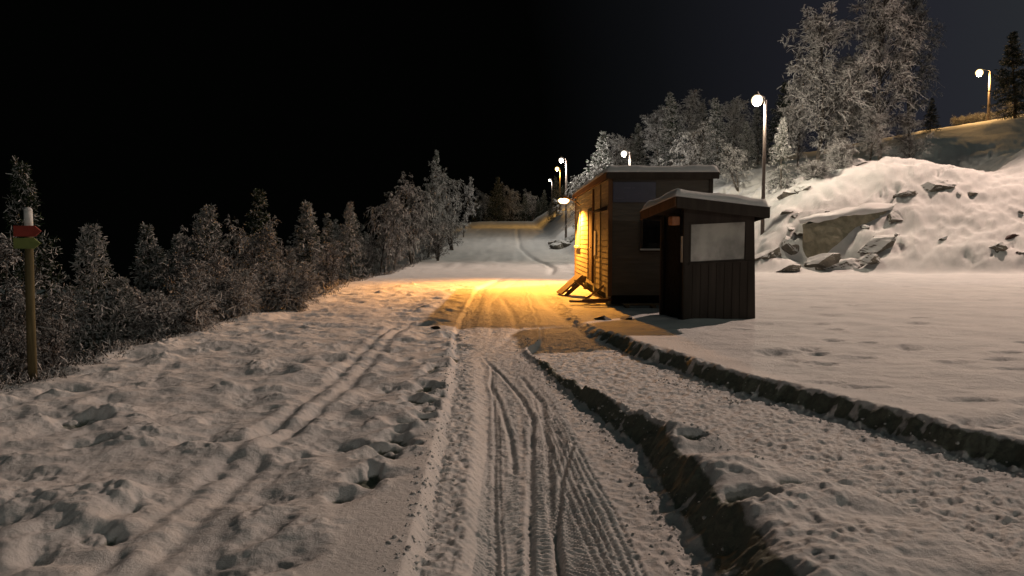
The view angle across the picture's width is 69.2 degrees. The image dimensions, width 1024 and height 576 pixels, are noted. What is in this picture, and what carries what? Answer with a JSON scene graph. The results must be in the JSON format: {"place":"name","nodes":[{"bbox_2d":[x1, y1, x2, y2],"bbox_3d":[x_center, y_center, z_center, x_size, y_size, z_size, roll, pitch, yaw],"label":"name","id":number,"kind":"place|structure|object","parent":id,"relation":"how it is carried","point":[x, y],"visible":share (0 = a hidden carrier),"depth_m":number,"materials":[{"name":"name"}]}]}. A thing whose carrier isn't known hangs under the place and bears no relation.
{"place":"outdoors","nodes":[
{"label":"outdoors","id":0,"kind":"place"},
{"bbox_2d":[0,114,1023,575],"bbox_3d":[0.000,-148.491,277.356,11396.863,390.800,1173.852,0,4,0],"label":"snow ground","id":1,"kind":"structure","parent":0,"point":[278,442],"depth_m":6.61,"materials":[{"name":"snow"}]},
{"bbox_2d":[0,295,51,383],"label":"birch tree","id":2,"kind":"object","parent":1,"relation":"on","point":[7,346],"visible":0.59,"depth_m":9.62,"materials":[{"name":"plant"}]},
{"bbox_2d":[13,207,40,379],"bbox_3d":[-5.395,0.226,8.374,0.310,2.263,0.120,0,4,0],"label":"trail signpost","id":3,"kind":"object","parent":1,"relation":"on","point":[28,231],"visible":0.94,"depth_m":8.33,"materials":[{"name":"brown wood"}]},
{"bbox_2d":[0,156,79,378],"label":"spruce tree","id":4,"kind":"object","parent":1,"relation":"on","point":[22,191],"visible":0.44,"depth_m":13.66,"materials":[{"name":"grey plant"}]},
{"bbox_2d":[0,233,79,385],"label":"birch tree","id":5,"kind":"object","parent":1,"relation":"on","point":[17,287],"visible":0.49,"depth_m":10.49,"materials":[{"name":"plant"}]},
{"bbox_2d":[16,289,88,374],"bbox_3d":[-6.650,0.733,10.746,0.846,1.480,0.867,0,4,4],"label":"shrub","id":6,"kind":"object","parent":1,"relation":"on","point":[53,343],"visible":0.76,"depth_m":10.66,"materials":[{"name":"plant"}]},
{"bbox_2d":[38,321,105,372],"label":"birch tree","id":7,"kind":"object","parent":1,"relation":"on","point":[72,340],"visible":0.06,"depth_m":12.47,"materials":[{"name":"grey plant"}]},
{"bbox_2d":[53,272,102,356],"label":"birch tree","id":8,"kind":"object","parent":1,"relation":"on","point":[58,316],"visible":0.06,"depth_m":39.24,"materials":[{"name":"grey plant"}]},
{"bbox_2d":[48,222,135,362],"bbox_3d":[-6.875,0.427,12.026,1.647,3.069,1.426,4,5,44],"label":"spruce tree","id":9,"kind":"object","parent":1,"relation":"on","point":[89,250],"visible":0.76,"depth_m":11.94,"materials":[{"name":"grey plant"}]},
{"bbox_2d":[87,276,149,350],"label":"spruce tree","id":10,"kind":"object","parent":1,"relation":"on","point":[126,291],"visible":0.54,"depth_m":12.16,"materials":[{"name":"grey plant"}]},
{"bbox_2d":[126,223,172,341],"bbox_3d":[-12.661,0.750,26.208,3.340,6.184,3.466,-1,4,-12],"label":"spruce tree","id":11,"kind":"object","parent":1,"relation":"on","point":[145,231],"visible":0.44,"depth_m":25.83,"materials":[{"name":"grey plant"}]},
{"bbox_2d":[128,248,173,335],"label":"spruce tree","id":12,"kind":"object","parent":1,"relation":"on","point":[161,255],"visible":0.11,"depth_m":28.14,"materials":[{"name":"grey plant"}]},
{"bbox_2d":[113,274,227,344],"bbox_3d":[-5.927,0.533,12.997,1.838,1.524,2.024,-1,4,-20],"label":"shrub","id":13,"kind":"object","parent":1,"relation":"on","point":[161,315],"visible":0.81,"depth_m":12.59,"materials":[{"name":"grey plant"}]},
{"bbox_2d":[158,231,189,298],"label":"spruce tree","id":14,"kind":"object","parent":1,"relation":"on","point":[174,254],"visible":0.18,"depth_m":26.14,"materials":[{"name":"grey plant"}]},
{"bbox_2d":[145,255,216,321],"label":"birch tree","id":15,"kind":"object","parent":1,"relation":"on","point":[181,273],"visible":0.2,"depth_m":21.03,"materials":[{"name":"plant"}]},
{"bbox_2d":[176,243,207,303],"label":"spruce tree","id":16,"kind":"object","parent":1,"relation":"on","point":[191,256],"visible":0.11,"depth_m":24.50,"materials":[{"name":"grey plant"}]},
{"bbox_2d":[170,204,235,317],"bbox_3d":[-10.073,-0.031,24.891,4.048,5.653,3.902,1,4,13],"label":"spruce tree","id":17,"kind":"object","parent":1,"relation":"on","point":[209,215],"visible":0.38,"depth_m":24.73,"materials":[{"name":"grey plant"}]},
{"bbox_2d":[175,214,232,290],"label":"birch tree","id":18,"kind":"object","parent":1,"relation":"on","point":[185,239],"visible":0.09,"depth_m":25.56,"materials":[{"name":"grey plant"}]},
{"bbox_2d":[169,259,272,323],"bbox_3d":[-5.869,0.172,14.928,1.838,1.524,2.024,0,4,-4],"label":"shrub","id":19,"kind":"object","parent":1,"relation":"on","point":[239,294],"visible":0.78,"depth_m":14.75,"materials":[{"name":"grey plant"}]},
{"bbox_2d":[197,242,244,284],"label":"birch tree","id":20,"kind":"object","parent":1,"relation":"on","point":[217,268],"visible":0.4,"depth_m":21.86,"materials":[{"name":"grey plant"}]},
{"bbox_2d":[0,232,460,391],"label":"undergrowth","id":21,"kind":"object","parent":1,"relation":"on","point":[46,375],"visible":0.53,"depth_m":10.32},
{"bbox_2d":[213,214,281,306],"bbox_3d":[-9.111,-0.222,26.409,2.927,4.757,2.491,-1,4,-12],"label":"birch tree","id":22,"kind":"object","parent":1,"relation":"on","point":[237,238],"visible":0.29,"depth_m":25.92,"materials":[{"name":"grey plant"}]},
{"bbox_2d":[226,215,288,303],"bbox_3d":[-8.747,-0.406,24.881,2.507,4.075,2.134,1,4,14],"label":"birch tree","id":23,"kind":"object","parent":1,"relation":"on","point":[249,245],"visible":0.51,"depth_m":24.70,"materials":[{"name":"grey plant"}]},
{"bbox_2d":[233,188,285,282],"bbox_3d":[-9.615,-0.870,27.909,2.854,5.804,3.097,3,5,36],"label":"spruce tree","id":24,"kind":"object","parent":1,"relation":"on","point":[255,226],"visible":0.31,"depth_m":27.85,"materials":[{"name":"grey plant"}]},
{"bbox_2d":[251,223,287,292],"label":"spruce tree","id":25,"kind":"object","parent":1,"relation":"on","point":[265,250],"visible":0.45,"depth_m":24.67,"materials":[{"name":"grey plant"}]},
{"bbox_2d":[236,254,326,311],"bbox_3d":[-5.143,-0.003,16.487,1.838,1.524,2.024,3,5,38],"label":"shrub","id":26,"kind":"object","parent":1,"relation":"on","point":[297,287],"visible":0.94,"depth_m":16.26,"materials":[{"name":"grey plant"}]},
{"bbox_2d":[264,238,301,271],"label":"birch tree","id":27,"kind":"object","parent":1,"relation":"on","point":[282,261],"visible":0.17,"depth_m":26.73,"materials":[{"name":"grey plant"}]},
{"bbox_2d":[285,249,300,271],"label":"spruce tree","id":28,"kind":"object","parent":1,"relation":"on","point":[291,257],"visible":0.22,"depth_m":29.68,"materials":[{"name":"grey plant"}]},
{"bbox_2d":[282,201,337,295],"bbox_3d":[-8.348,-0.978,30.995,3.551,5.379,3.684,2,5,32],"label":"spruce tree","id":29,"kind":"object","parent":1,"relation":"on","point":[306,219],"visible":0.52,"depth_m":30.67,"materials":[{"name":"grey plant"}]},
{"bbox_2d":[305,223,355,280],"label":"birch tree","id":30,"kind":"object","parent":1,"relation":"on","point":[346,259],"visible":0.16,"depth_m":41.62,"materials":[{"name":"grey plant"}]},
{"bbox_2d":[311,241,350,287],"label":"birch tree","id":31,"kind":"object","parent":1,"relation":"on","point":[330,272],"visible":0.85,"depth_m":27.93,"materials":[{"name":"grey plant"}]},
{"bbox_2d":[313,213,349,288],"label":"spruce tree","id":32,"kind":"object","parent":1,"relation":"on","point":[328,231],"visible":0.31,"depth_m":35.76,"materials":[{"name":"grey plant"}]},
{"bbox_2d":[335,202,371,283],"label":"spruce tree","id":33,"kind":"object","parent":1,"relation":"on","point":[352,225],"visible":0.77,"depth_m":32.77,"materials":[{"name":"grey plant"}]},
{"bbox_2d":[345,215,367,278],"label":"spruce tree","id":34,"kind":"object","parent":1,"relation":"on","point":[356,222],"visible":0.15,"depth_m":55.41,"materials":[{"name":"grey plant"}]},
{"bbox_2d":[352,224,375,276],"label":"tree","id":35,"kind":"object","parent":1,"relation":"on","point":[366,238],"visible":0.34,"depth_m":47.94,"materials":[{"name":"plant"}]},
{"bbox_2d":[357,237,379,277],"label":"birch tree","id":36,"kind":"object","parent":1,"relation":"on","point":[368,244],"visible":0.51,"depth_m":41.94,"materials":[{"name":"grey plant"}]},
{"bbox_2d":[359,187,414,275],"bbox_3d":[-6.398,-2.635,37.316,2.617,4.998,3.075,-3,5,-40],"label":"birch tree","id":37,"kind":"object","parent":1,"relation":"on","point":[380,244],"visible":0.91,"depth_m":36.92,"materials":[{"name":"grey plant"}]},
{"bbox_2d":[380,192,412,259],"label":"birch tree","id":38,"kind":"object","parent":1,"relation":"on","point":[393,211],"visible":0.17,"depth_m":82.67,"materials":[{"name":"grey plant"}]},
{"bbox_2d":[385,221,408,270],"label":"birch tree","id":39,"kind":"object","parent":1,"relation":"on","point":[400,235],"visible":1,"depth_m":34.74,"materials":[{"name":"grey plant"}]},
{"bbox_2d":[386,171,449,263],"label":"birch tree","id":40,"kind":"object","parent":1,"relation":"on","point":[417,215],"visible":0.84,"depth_m":41.38,"materials":[{"name":"grey plant"}]},
{"bbox_2d":[417,149,451,254],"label":"spruce tree","id":41,"kind":"object","parent":1,"relation":"on","point":[436,160],"visible":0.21,"depth_m":59.44,"materials":[{"name":"grey plant"}]},
{"bbox_2d":[417,171,456,257],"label":"birch tree","id":42,"kind":"object","parent":1,"relation":"on","point":[431,193],"visible":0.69,"depth_m":49.35,"materials":[{"name":"grey plant"}]},
{"bbox_2d":[421,221,454,260],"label":"birch tree","id":43,"kind":"object","parent":1,"relation":"on","point":[438,243],"visible":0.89,"depth_m":43.84,"materials":[{"name":"grey plant"}]},
{"bbox_2d":[422,161,470,249],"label":"birch tree","id":44,"kind":"object","parent":1,"relation":"on","point":[443,179],"visible":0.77,"depth_m":55.45,"materials":[{"name":"grey plant"}]},
{"bbox_2d":[457,177,479,236],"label":"birch tree","id":45,"kind":"object","parent":1,"relation":"on","point":[468,193],"visible":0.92,"depth_m":71.33,"materials":[{"name":"grey plant"}]},
{"bbox_2d":[469,197,480,221],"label":"spruce tree","id":46,"kind":"object","parent":1,"relation":"on","point":[476,215],"visible":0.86,"depth_m":143.17,"materials":[{"name":"grey plant"}]},
{"bbox_2d":[473,188,492,220],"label":"birch tree","id":47,"kind":"object","parent":1,"relation":"on","point":[481,205],"visible":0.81,"depth_m":149.46,"materials":[{"name":"grey plant"}]},
{"bbox_2d":[482,177,509,220],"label":"spruce tree","id":48,"kind":"object","parent":1,"relation":"on","point":[497,190],"visible":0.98,"depth_m":134.85,"materials":[{"name":"green plant"}]},
{"bbox_2d":[498,182,525,220],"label":"birch tree","id":49,"kind":"object","parent":1,"relation":"on","point":[512,205],"visible":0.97,"depth_m":137.58,"materials":[{"name":"grey plant"}]},
{"bbox_2d":[518,195,531,220],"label":"spruce tree","id":50,"kind":"object","parent":1,"relation":"on","point":[525,209],"visible":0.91,"depth_m":144.85,"materials":[{"name":"grey plant"}]},
{"bbox_2d":[523,189,540,220],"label":"birch tree","id":51,"kind":"object","parent":1,"relation":"on","point":[529,201],"visible":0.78,"depth_m":148.36,"materials":[{"name":"grey plant"}]},
{"bbox_2d":[538,190,548,213],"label":"spruce tree","id":52,"kind":"object","parent":1,"relation":"on","point":[544,204],"visible":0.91,"depth_m":149.51,"materials":[{"name":"grey plant"}]},
{"bbox_2d":[548,176,564,220],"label":"spruce tree","id":53,"kind":"object","parent":1,"relation":"on","point":[555,195],"visible":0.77,"depth_m":97.21,"materials":[{"name":"grey plant"}]},
{"bbox_2d":[559,156,566,237],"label":"street lamp","id":54,"kind":"object","parent":1,"relation":"on","point":[561,159],"visible":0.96,"depth_m":61.49,"materials":[{"name":"grey"}]},
{"bbox_2d":[557,274,585,295],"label":"wooden steps","id":55,"kind":"structure","parent":1,"relation":"on","point":[571,284],"depth_m":19.96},
{"bbox_2d":[555,160,607,229],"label":"birch tree","id":56,"kind":"object","parent":1,"relation":"on","point":[594,173],"visible":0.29,"depth_m":59.85,"materials":[{"name":"white plant"}]},
{"bbox_2d":[572,131,610,209],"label":"spruce tree","id":57,"kind":"object","parent":1,"relation":"on","point":[602,139],"visible":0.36,"depth_m":65.21,"materials":[{"name":"white plant"}]},
{"bbox_2d":[586,134,641,172],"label":"birch tree","id":58,"kind":"object","parent":1,"relation":"on","point":[620,141],"visible":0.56,"depth_m":71.01,"materials":[{"name":"grey plant"}]},
{"bbox_2d":[621,123,647,165],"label":"spruce tree","id":59,"kind":"object","parent":1,"relation":"on","point":[640,153],"visible":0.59,"depth_m":69.08,"materials":[{"name":"green plant"}]},
{"bbox_2d":[558,165,718,305],"bbox_3d":[3.082,-1.446,21.426,3.216,3.333,9.350,0,4,0],"label":"hut","id":60,"kind":"object","parent":1,"relation":"on","point":[617,247],"visible":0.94,"depth_m":16.98,"materials":[{"name":"brown wood"}]},
{"bbox_2d":[574,209,579,247],"bbox_3d":[2.174,-1.979,24.773,0.087,1.265,1.440,0,4,0],"label":"window","id":61,"kind":"structure","parent":60,"relation":"in","point":[577,245],"depth_m":24.64,"materials":[{"name":"beige"}]},
{"bbox_2d":[587,208,591,280],"bbox_3d":[2.181,-1.234,20.915,0.072,2.020,1.160,0,4,0],"label":"door","id":62,"kind":"structure","parent":60,"relation":"in","point":[589,244],"depth_m":21.13,"materials":[{"name":"brown wood"}]},
{"bbox_2d":[639,219,659,251],"bbox_3d":[3.180,-1.299,16.884,0.540,0.955,0.087,0,4,0],"label":"window","id":63,"kind":"structure","parent":60,"relation":"in","point":[650,229],"depth_m":16.92,"materials":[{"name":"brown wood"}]},
{"bbox_2d":[637,105,678,165],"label":"birch tree","id":64,"kind":"object","parent":1,"relation":"on","point":[654,127],"visible":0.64,"depth_m":66.78,"materials":[{"name":"grey plant"}]},
{"bbox_2d":[647,92,687,165],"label":"spruce tree","id":65,"kind":"object","parent":1,"relation":"on","point":[671,135],"visible":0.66,"depth_m":60.95,"materials":[{"name":"grey plant"}]},
{"bbox_2d":[658,118,720,175],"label":"birch tree","id":66,"kind":"object","parent":1,"relation":"on","point":[698,153],"visible":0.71,"depth_m":51.62,"materials":[{"name":"grey plant"}]},
{"bbox_2d":[673,88,718,162],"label":"birch tree","id":67,"kind":"object","parent":1,"relation":"on","point":[686,115],"visible":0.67,"depth_m":62.62,"materials":[{"name":"grey plant"}]},
{"bbox_2d":[682,103,716,164],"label":"spruce tree","id":68,"kind":"object","parent":1,"relation":"on","point":[704,119],"visible":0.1,"depth_m":74.79,"materials":[{"name":"grey plant"}]},
{"bbox_2d":[376,337,1023,575],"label":"snow crumbs","id":69,"kind":"object","parent":1,"relation":"on","point":[602,430],"visible":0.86,"depth_m":5.55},
{"bbox_2d":[640,188,769,319],"bbox_3d":[3.805,-0.620,14.832,2.031,2.614,1.546,-1,4,-15],"label":"booth","id":70,"kind":"object","parent":1,"relation":"on","point":[707,255],"visible":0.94,"depth_m":14.40,"materials":[{"name":"brown wood"}]},
{"bbox_2d":[662,215,680,318],"bbox_3d":[3.165,-0.387,14.683,0.059,2.070,0.740,-1,4,-15],"label":"door","id":71,"kind":"structure","parent":70,"relation":"in","point":[673,232],"depth_m":14.72,"materials":[{"name":"wood"}]},
{"bbox_2d":[688,220,747,264],"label":"window","id":72,"kind":"structure","parent":70,"relation":"in","point":[713,242],"depth_m":14.38,"materials":[{"name":"grey glass"}]},
{"bbox_2d":[698,98,740,174],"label":"spruce tree","id":73,"kind":"object","parent":1,"relation":"on","point":[713,116],"visible":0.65,"depth_m":57.01,"materials":[{"name":"grey plant"}]},
{"bbox_2d":[706,95,759,165],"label":"birch tree","id":74,"kind":"object","parent":1,"relation":"on","point":[736,125],"visible":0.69,"depth_m":58.90,"materials":[{"name":"grey plant"}]},
{"bbox_2d":[714,139,756,190],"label":"birch tree","id":75,"kind":"object","parent":1,"relation":"on","point":[736,166],"visible":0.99,"depth_m":46.43,"materials":[{"name":"grey plant"}]},
{"bbox_2d":[736,121,761,171],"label":"spruce tree","id":76,"kind":"object","parent":1,"relation":"on","point":[748,144],"visible":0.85,"depth_m":53.28,"materials":[{"name":"grey plant"}]},
{"bbox_2d":[740,106,776,165],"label":"spruce tree","id":77,"kind":"object","parent":1,"relation":"on","point":[754,131],"visible":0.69,"depth_m":65.00,"materials":[{"name":"grey plant"}]},
{"bbox_2d":[751,92,766,234],"bbox_3d":[12.442,-6.143,37.624,0.763,7.520,0.578,2,4,27],"label":"street lamp","id":78,"kind":"object","parent":1,"relation":"on","point":[757,99],"visible":0.97,"depth_m":37.52,"materials":[{"name":"grey"}]},
{"bbox_2d":[755,246,781,260],"bbox_3d":[12.080,-1.450,35.289,1.626,0.650,1.117,-19,-4,-1],"label":"rock","id":79,"kind":"object","parent":1,"relation":"on","point":[775,252],"visible":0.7,"depth_m":35.06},
{"bbox_2d":[765,117,798,191],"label":"spruce tree","id":80,"kind":"object","parent":1,"relation":"on","point":[781,129],"visible":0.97,"depth_m":42.49,"materials":[{"name":"white plant"}]},
{"bbox_2d":[759,82,807,161],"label":"spruce tree","id":81,"kind":"object","parent":1,"relation":"on","point":[776,123],"visible":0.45,"depth_m":66.84,"materials":[{"name":"grey plant"}]},
{"bbox_2d":[776,263,800,271],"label":"rock","id":82,"kind":"object","parent":1,"relation":"on","point":[793,267],"visible":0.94,"depth_m":33.74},
{"bbox_2d":[781,236,798,254],"bbox_3d":[13.427,-1.940,36.115,1.013,1.232,1.119,3,5,40],"label":"rock","id":83,"kind":"object","parent":1,"relation":"on","point":[790,246],"visible":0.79,"depth_m":35.71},
{"bbox_2d":[774,73,827,167],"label":"birch tree","id":84,"kind":"object","parent":1,"relation":"on","point":[798,129],"visible":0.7,"depth_m":48.39,"materials":[{"name":"grey plant"}]},
{"bbox_2d":[794,183,810,193],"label":"rock","id":85,"kind":"object","parent":1,"relation":"on","point":[798,189],"visible":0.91,"depth_m":39.60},
{"bbox_2d":[788,156,835,180],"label":"shrub","id":86,"kind":"object","parent":1,"relation":"on","point":[812,168],"visible":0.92,"depth_m":40.79,"materials":[{"name":"white plant"}]},
{"bbox_2d":[804,253,840,267],"bbox_3d":[14.422,-1.260,34.490,1.687,0.692,0.925,-13,-3,18],"label":"rock","id":87,"kind":"object","parent":1,"relation":"on","point":[823,260],"visible":1,"depth_m":34.34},
{"bbox_2d":[772,1,889,163],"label":"birch tree","id":88,"kind":"object","parent":1,"relation":"on","point":[814,33],"visible":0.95,"depth_m":46.04,"materials":[{"name":"grey plant"}]},
{"bbox_2d":[815,132,858,170],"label":"shrub","id":89,"kind":"object","parent":1,"relation":"on","point":[839,155],"visible":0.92,"depth_m":41.78,"materials":[{"name":"white plant"}]},
{"bbox_2d":[815,258,864,270],"bbox_3d":[15.445,-0.902,34.767,2.146,0.894,1.139,-12,15,-3],"label":"rock","id":90,"kind":"object","parent":1,"relation":"on","point":[849,263],"visible":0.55,"depth_m":34.46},
{"bbox_2d":[817,51,869,145],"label":"birch tree","id":91,"kind":"object","parent":1,"relation":"on","point":[856,113],"visible":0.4,"depth_m":48.86,"materials":[{"name":"grey plant"}]},
{"bbox_2d":[823,70,869,144],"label":"birch tree","id":92,"kind":"object","parent":1,"relation":"on","point":[858,107],"visible":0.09,"depth_m":64.54,"materials":[{"name":"grey plant"}]},
{"bbox_2d":[799,203,895,257],"bbox_3d":[17.776,-3.050,38.754,9.223,2.968,3.654,-2,4,-24],"label":"rock","id":93,"kind":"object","parent":1,"relation":"on","point":[826,232],"depth_m":36.21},
{"bbox_2d":[858,253,879,263],"bbox_3d":[16.507,-1.348,34.196,0.971,0.516,0.536,0,4,-4],"label":"rock","id":94,"kind":"object","parent":1,"relation":"on","point":[872,258],"visible":1,"depth_m":34.05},
{"bbox_2d":[851,92,887,146],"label":"spruce tree","id":95,"kind":"object","parent":1,"relation":"on","point":[865,127],"visible":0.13,"depth_m":69.06,"materials":[{"name":"grey plant"}]},
{"bbox_2d":[852,108,895,160],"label":"birch tree","id":96,"kind":"object","parent":1,"relation":"on","point":[871,130],"visible":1,"depth_m":44.42,"materials":[{"name":"grey plant"}]},
{"bbox_2d":[857,234,895,253],"bbox_3d":[17.238,-2.043,35.346,1.944,0.845,1.283,-19,-4,-2],"label":"rock","id":97,"kind":"object","parent":1,"relation":"on","point":[876,244],"visible":0.95,"depth_m":34.92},
{"bbox_2d":[829,0,933,159],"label":"birch tree","id":98,"kind":"object","parent":1,"relation":"on","point":[887,16],"visible":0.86,"depth_m":46.71,"materials":[{"name":"grey plant"}]},
{"bbox_2d":[887,210,902,223],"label":"rock","id":99,"kind":"object","parent":1,"relation":"on","point":[895,216],"visible":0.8,"depth_m":36.67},
{"bbox_2d":[893,190,917,198],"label":"rock","id":100,"kind":"object","parent":1,"relation":"on","point":[907,193],"visible":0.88,"depth_m":38.09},
{"bbox_2d":[874,0,945,144],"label":"birch tree","id":101,"kind":"object","parent":1,"relation":"on","point":[914,13],"visible":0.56,"depth_m":52.55,"materials":[{"name":"grey plant"}]},
{"bbox_2d":[887,113,940,159],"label":"birch tree","id":102,"kind":"object","parent":1,"relation":"on","point":[906,143],"visible":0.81,"depth_m":46.36,"materials":[{"name":"grey plant"}]},
{"bbox_2d":[918,98,941,132],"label":"spruce tree","id":103,"kind":"object","parent":1,"relation":"on","point":[932,117],"visible":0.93,"depth_m":74.85,"materials":[{"name":"green plant"}]},
{"bbox_2d":[920,179,956,191],"bbox_3d":[22.008,-5.146,38.824,2.190,0.975,1.025,-21,-3,10],"label":"rock","id":104,"kind":"object","parent":1,"relation":"on","point":[936,185],"visible":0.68,"depth_m":38.48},
{"bbox_2d":[950,115,964,125],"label":"shrub","id":105,"kind":"object","parent":1,"relation":"on","point":[957,121],"visible":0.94,"depth_m":86.54,"materials":[{"name":"brown plant"}]},
{"bbox_2d":[975,68,990,120],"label":"street lamp","id":106,"kind":"object","parent":1,"relation":"on","point":[979,72],"visible":0.98,"depth_m":85.53,"materials":[{"name":"grey"}]},
{"bbox_2d":[989,242,1007,252],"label":"rock","id":107,"kind":"object","parent":1,"relation":"on","point":[998,247],"visible":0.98,"depth_m":33.37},
{"bbox_2d":[982,30,1023,119],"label":"spruce tree","id":108,"kind":"object","parent":1,"relation":"on","point":[1014,97],"visible":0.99,"depth_m":76.54,"materials":[{"name":"green plant"}]},
{"bbox_2d":[0,0,1023,289],"label":"sky","id":109,"kind":"structure","parent":0,"point":[124,114],"materials":[{"name":"black"}]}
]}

